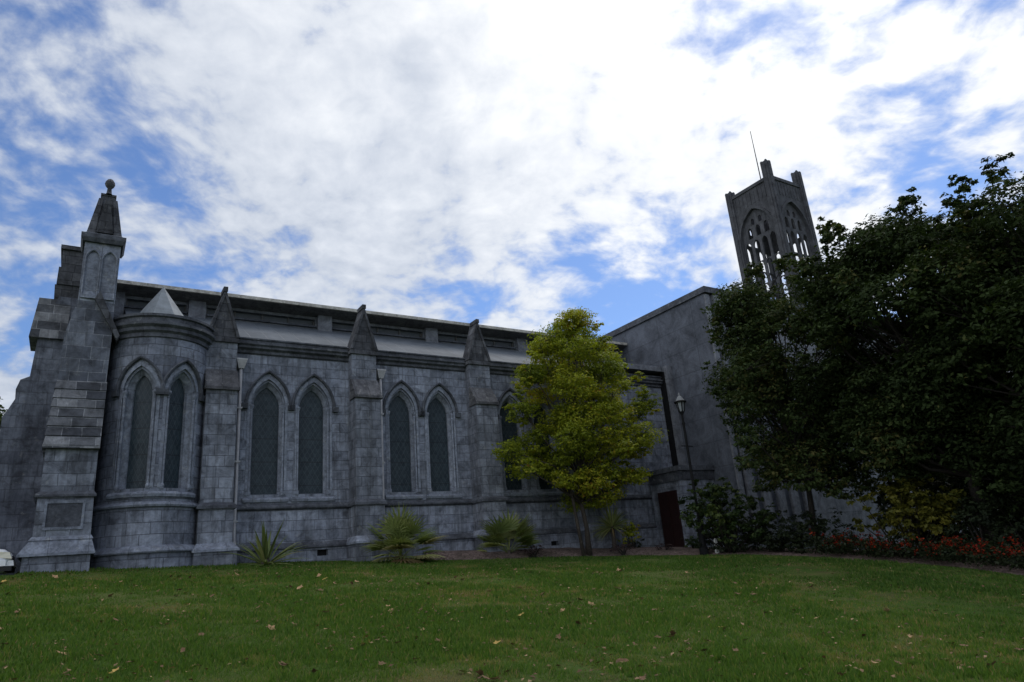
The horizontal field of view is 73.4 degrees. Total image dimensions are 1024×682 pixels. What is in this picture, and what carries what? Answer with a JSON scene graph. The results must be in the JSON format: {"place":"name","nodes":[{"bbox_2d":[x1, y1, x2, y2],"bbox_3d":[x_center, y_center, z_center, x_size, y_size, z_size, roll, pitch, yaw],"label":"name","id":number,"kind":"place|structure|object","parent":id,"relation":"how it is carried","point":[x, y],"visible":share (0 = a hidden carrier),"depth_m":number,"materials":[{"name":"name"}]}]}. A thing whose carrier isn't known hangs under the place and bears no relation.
{"place":"outdoors","nodes":[
{"label":"outdoors","id":0,"kind":"place"},
{"bbox_2d":[0,552,1023,681],"bbox_3d":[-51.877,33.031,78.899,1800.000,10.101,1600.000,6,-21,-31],"label":"lawn","id":1,"kind":"structure","parent":0,"point":[815,571],"depth_m":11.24,"materials":[{"name":"green plant"}]},
{"bbox_2d":[0,397,7,426],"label":"distant tree","id":2,"kind":"object","parent":1,"relation":"on","point":[3,410],"visible":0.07,"depth_m":49.56,"materials":[{"name":"green plant"}]},
{"bbox_2d":[218,520,308,566],"bbox_3d":[-7.528,6.381,21.023,2.520,1.782,2.522,-9,-18,12],"label":"agave","id":3,"kind":"object","parent":1,"relation":"on","point":[264,550],"visible":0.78,"depth_m":20.94,"materials":[{"name":"green plant"}]},
{"bbox_2d":[359,504,445,563],"bbox_3d":[-3.747,6.629,23.117,3.030,2.382,3.104,6,-21,-31],"label":"fan palm","id":4,"kind":"object","parent":1,"relation":"on","point":[398,530],"visible":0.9,"depth_m":22.79,"materials":[{"name":"green plant"}]},
{"bbox_2d":[0,131,974,575],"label":"cathedral","id":5,"kind":"structure","parent":1,"relation":"on","point":[148,425],"depth_m":24.27,"materials":[{"name":"grey stone"}]},
{"bbox_2d":[106,355,168,499],"bbox_3d":[-11.165,2.524,20.531,1.648,4.271,0.534,-2,-18,-9],"label":"window","id":6,"kind":"structure","parent":5,"relation":"in","point":[134,467],"depth_m":20.59,"materials":[{"name":"glass"}]},
{"bbox_2d":[124,299,187,313],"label":"clerestory window","id":7,"kind":"structure","parent":5,"relation":"in","point":[129,304],"depth_m":25.71,"materials":[{"name":"black glass"}]},
{"bbox_2d":[153,359,205,497],"bbox_3d":[-10.245,2.637,21.117,1.648,4.271,0.534,22,-32,-55],"label":"window","id":8,"kind":"structure","parent":5,"relation":"in","point":[177,440],"depth_m":21.19,"materials":[{"name":"glass"}]},
{"bbox_2d":[206,309,316,327],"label":"clerestory window","id":9,"kind":"structure","parent":5,"relation":"in","point":[210,313],"depth_m":28.10,"materials":[{"name":"black glass"}]},
{"bbox_2d":[241,370,294,502],"bbox_3d":[-8.400,3.225,23.515,1.760,4.542,0.500,6,-21,-31],"label":"window","id":10,"kind":"structure","parent":5,"relation":"in","point":[267,413],"depth_m":23.59,"materials":[{"name":"glass"}]},
{"bbox_2d":[291,373,338,501],"bbox_3d":[-7.066,3.377,24.329,1.760,4.542,0.500,6,-21,-31],"label":"window","id":11,"kind":"structure","parent":5,"relation":"in","point":[312,462],"depth_m":24.42,"materials":[{"name":"glass"}]},
{"bbox_2d":[332,323,424,339],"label":"clerestory window","id":12,"kind":"structure","parent":5,"relation":"in","point":[340,327],"depth_m":30.72,"materials":[{"name":"black glass"}]},
{"bbox_2d":[382,379,423,499],"bbox_3d":[-4.203,3.703,26.075,1.760,4.542,0.500,6,-21,-31],"label":"window","id":13,"kind":"structure","parent":5,"relation":"in","point":[401,427],"depth_m":26.18,"materials":[{"name":"glass"}]},
{"bbox_2d":[421,382,461,498],"bbox_3d":[-2.826,3.860,26.915,1.760,4.542,0.500,6,-21,-31],"label":"window","id":14,"kind":"structure","parent":5,"relation":"in","point":[440,437],"depth_m":27.03,"materials":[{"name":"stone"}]},
{"bbox_2d":[438,335,516,348],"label":"clerestory window","id":15,"kind":"structure","parent":5,"relation":"in","point":[441,338],"depth_m":32.97,"materials":[{"name":"black glass"}]},
{"bbox_2d":[497,388,533,496],"bbox_3d":[-0.005,4.181,28.635,1.760,4.542,0.500,6,-21,-31],"label":"window","id":16,"kind":"structure","parent":5,"relation":"in","point":[507,430],"depth_m":28.66,"materials":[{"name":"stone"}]},
{"bbox_2d":[528,394,565,495],"bbox_3d":[1.372,4.338,29.475,1.760,4.542,0.500,6,-21,-31],"label":"window","id":17,"kind":"structure","parent":5,"relation":"in","point":[541,484],"depth_m":29.56,"materials":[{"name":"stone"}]},
{"bbox_2d":[0,562,1023,681],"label":"leaf litter","id":18,"kind":"object","parent":1,"relation":"on","point":[579,670],"visible":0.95,"depth_m":9.87,"materials":[{"name":"brown plant"}]},
{"bbox_2d":[617,658,628,661],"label":"fallen leaf","id":19,"kind":"object","parent":1,"relation":"on","point":[622,659],"visible":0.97,"depth_m":7.50,"materials":[{"name":"brown plant"}]},
{"bbox_2d":[423,547,1023,574],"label":"planting bed","id":20,"kind":"object","parent":1,"relation":"on","point":[476,554],"visible":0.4,"depth_m":24.72,"materials":[{"name":"brown soil"}]},
{"bbox_2d":[476,509,540,558],"bbox_3d":[-0.095,7.157,25.432,2.597,1.894,2.785,-2,-18,-7],"label":"fan palm","id":21,"kind":"object","parent":20,"relation":"on","point":[508,528],"visible":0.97,"depth_m":25.18,"materials":[{"name":"green plant"}]},
{"bbox_2d":[521,545,543,557],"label":"shrub","id":22,"kind":"object","parent":20,"relation":"on","point":[531,552],"visible":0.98,"depth_m":25.15,"materials":[{"name":"green plant"}]},
{"bbox_2d":[491,306,668,555],"bbox_3d":[2.802,3.396,27.791,8.519,10.210,4.466,6,-21,-31],"label":"yellowing tree","id":23,"kind":"object","parent":20,"relation":"on","point":[570,381],"visible":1,"depth_m":27.23,"materials":[{"name":"green plant"}]},
{"bbox_2d":[590,500,633,550],"bbox_3d":[4.038,7.540,27.697,2.018,2.160,1.840,-5,-18,0],"label":"cabbage tree","id":24,"kind":"object","parent":20,"relation":"on","point":[611,522],"visible":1,"depth_m":27.54,"materials":[{"name":"green plant"}]},
{"bbox_2d":[610,543,633,554],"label":"shrub","id":25,"kind":"object","parent":20,"relation":"on","point":[623,551],"visible":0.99,"depth_m":26.68,"materials":[{"name":"green plant"}]},
{"bbox_2d":[616,521,641,548],"bbox_3d":[4.801,8.007,27.956,0.954,1.284,1.010,6,-21,-31],"label":"shrub","id":26,"kind":"object","parent":20,"relation":"on","point":[631,532],"visible":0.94,"depth_m":27.90,"materials":[{"name":"green plant"}]},
{"bbox_2d":[625,539,644,547],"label":"shrub","id":27,"kind":"object","parent":20,"relation":"on","point":[640,544],"visible":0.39,"depth_m":28.67,"materials":[{"name":"green plant"}]},
{"bbox_2d":[655,542,672,549],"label":"shrub","id":28,"kind":"object","parent":20,"relation":"on","point":[666,547],"visible":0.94,"depth_m":27.08,"materials":[{"name":"green plant"}]},
{"bbox_2d":[674,392,708,554],"bbox_3d":[6.889,5.085,26.386,0.483,6.420,0.483,-9,-18,11],"label":"lamp post","id":29,"kind":"object","parent":20,"relation":"on","point":[680,402],"visible":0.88,"depth_m":26.43,"materials":[{"name":"black metal"}]},
{"bbox_2d":[681,535,705,548],"bbox_3d":[7.315,8.183,27.596,1.306,0.762,0.905,6,-21,-31],"label":"shrub","id":30,"kind":"object","parent":20,"relation":"on","point":[692,539],"visible":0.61,"depth_m":27.45,"materials":[{"name":"green plant"}]},
{"bbox_2d":[713,538,718,552],"bbox_3d":[7.576,7.668,25.472,0.120,0.720,0.100,6,-21,-31],"label":"marker post","id":31,"kind":"object","parent":20,"relation":"on","point":[715,541],"visible":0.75,"depth_m":25.49,"materials":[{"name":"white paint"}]},
{"bbox_2d":[678,477,779,552],"bbox_3d":[8.106,6.477,25.586,3.364,2.891,3.525,-20,-23,38],"label":"shrub","id":32,"kind":"object","parent":20,"relation":"on","point":[712,509],"visible":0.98,"depth_m":25.27,"materials":[{"name":"green plant"}]},
{"bbox_2d":[694,507,856,552],"bbox_3d":[9.317,6.838,24.545,2.459,1.987,6.158,11,-24,-41],"label":"hedge","id":33,"kind":"object","parent":20,"relation":"on","point":[795,539],"visible":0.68,"depth_m":24.09,"materials":[{"name":"green plant"}]},
{"bbox_2d":[698,252,900,550],"bbox_3d":[11.108,2.127,25.987,7.276,11.686,7.117,-7,-18,5],"label":"broadleaf tree","id":34,"kind":"object","parent":20,"relation":"on","point":[803,449],"visible":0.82,"depth_m":24.67,"materials":[{"name":"green plant"}]},
{"bbox_2d":[788,186,1023,556],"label":"broadleaf tree","id":35,"kind":"object","parent":20,"relation":"on","point":[928,436],"visible":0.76,"depth_m":21.05,"materials":[{"name":"green plant"}]},
{"bbox_2d":[846,473,966,555],"bbox_3d":[12.435,5.311,21.155,3.219,2.787,3.094,6,-21,-31],"label":"shrub","id":36,"kind":"object","parent":20,"relation":"on","point":[938,504],"visible":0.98,"depth_m":20.77,"materials":[{"name":"green plant"}]},
{"bbox_2d":[799,531,1023,569],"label":"flower foliage","id":37,"kind":"object","parent":20,"relation":"on","point":[944,551],"visible":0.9,"depth_m":19.61,"materials":[{"name":"red plant"}]},
{"bbox_2d":[809,528,1023,558],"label":"red flowers","id":38,"kind":"object","parent":37,"relation":"attached to","point":[983,551],"visible":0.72,"depth_m":19.27,"materials":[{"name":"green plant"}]},
{"bbox_2d":[871,479,977,551],"bbox_3d":[14.061,5.938,23.201,3.410,2.844,3.303,6,-21,-31],"label":"shrub","id":39,"kind":"object","parent":20,"relation":"on","point":[880,501],"visible":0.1,"depth_m":23.10,"materials":[{"name":"green plant"}]},
{"bbox_2d":[895,480,989,553],"bbox_3d":[13.959,5.910,22.589,2.317,2.655,2.638,2,-19,-19],"label":"shrub","id":40,"kind":"object","parent":20,"relation":"on","point":[935,486],"visible":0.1,"depth_m":22.16,"materials":[{"name":"green plant"}]},
{"bbox_2d":[882,152,1023,523],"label":"broadleaf tree","id":41,"kind":"object","parent":20,"relation":"on","point":[992,335],"visible":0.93,"depth_m":18.97,"materials":[{"name":"green plant"}]},
{"bbox_2d":[932,473,1022,553],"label":"shrub","id":42,"kind":"object","parent":20,"relation":"on","point":[963,487],"visible":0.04,"depth_m":24.41,"materials":[{"name":"green plant"}]},
{"bbox_2d":[944,496,1023,557],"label":"shrub","id":43,"kind":"object","parent":20,"relation":"on","point":[983,519],"visible":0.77,"depth_m":19.64,"materials":[{"name":"green plant"}]},
{"bbox_2d":[978,498,1023,557],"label":"shrub","id":44,"kind":"object","parent":20,"relation":"on","point":[1010,541],"visible":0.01,"depth_m":22.29,"materials":[{"name":"green plant"}]},
{"bbox_2d":[980,458,1023,549],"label":"shrub","id":45,"kind":"object","parent":20,"relation":"on","point":[996,503],"visible":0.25,"depth_m":20.64,"materials":[{"name":"green plant"}]},
{"bbox_2d":[867,382,1023,495],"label":"broadleaf tree","id":46,"kind":"object","parent":1,"relation":"on","point":[935,477],"visible":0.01,"depth_m":26.50,"materials":[{"name":"green plant"}]},
{"bbox_2d":[0,0,1023,412],"label":"sky","id":47,"kind":"structure","parent":0,"point":[514,164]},
{"label":"driveway","id":48,"kind":"structure","parent":0,"visible":0},
{"bbox_2d":[0,549,16,574],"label":"parked car","id":49,"kind":"object","parent":48,"relation":"on","point":[8,564],"visible":1,"depth_m":17.37,"materials":[{"name":"white paint"}]}
]}

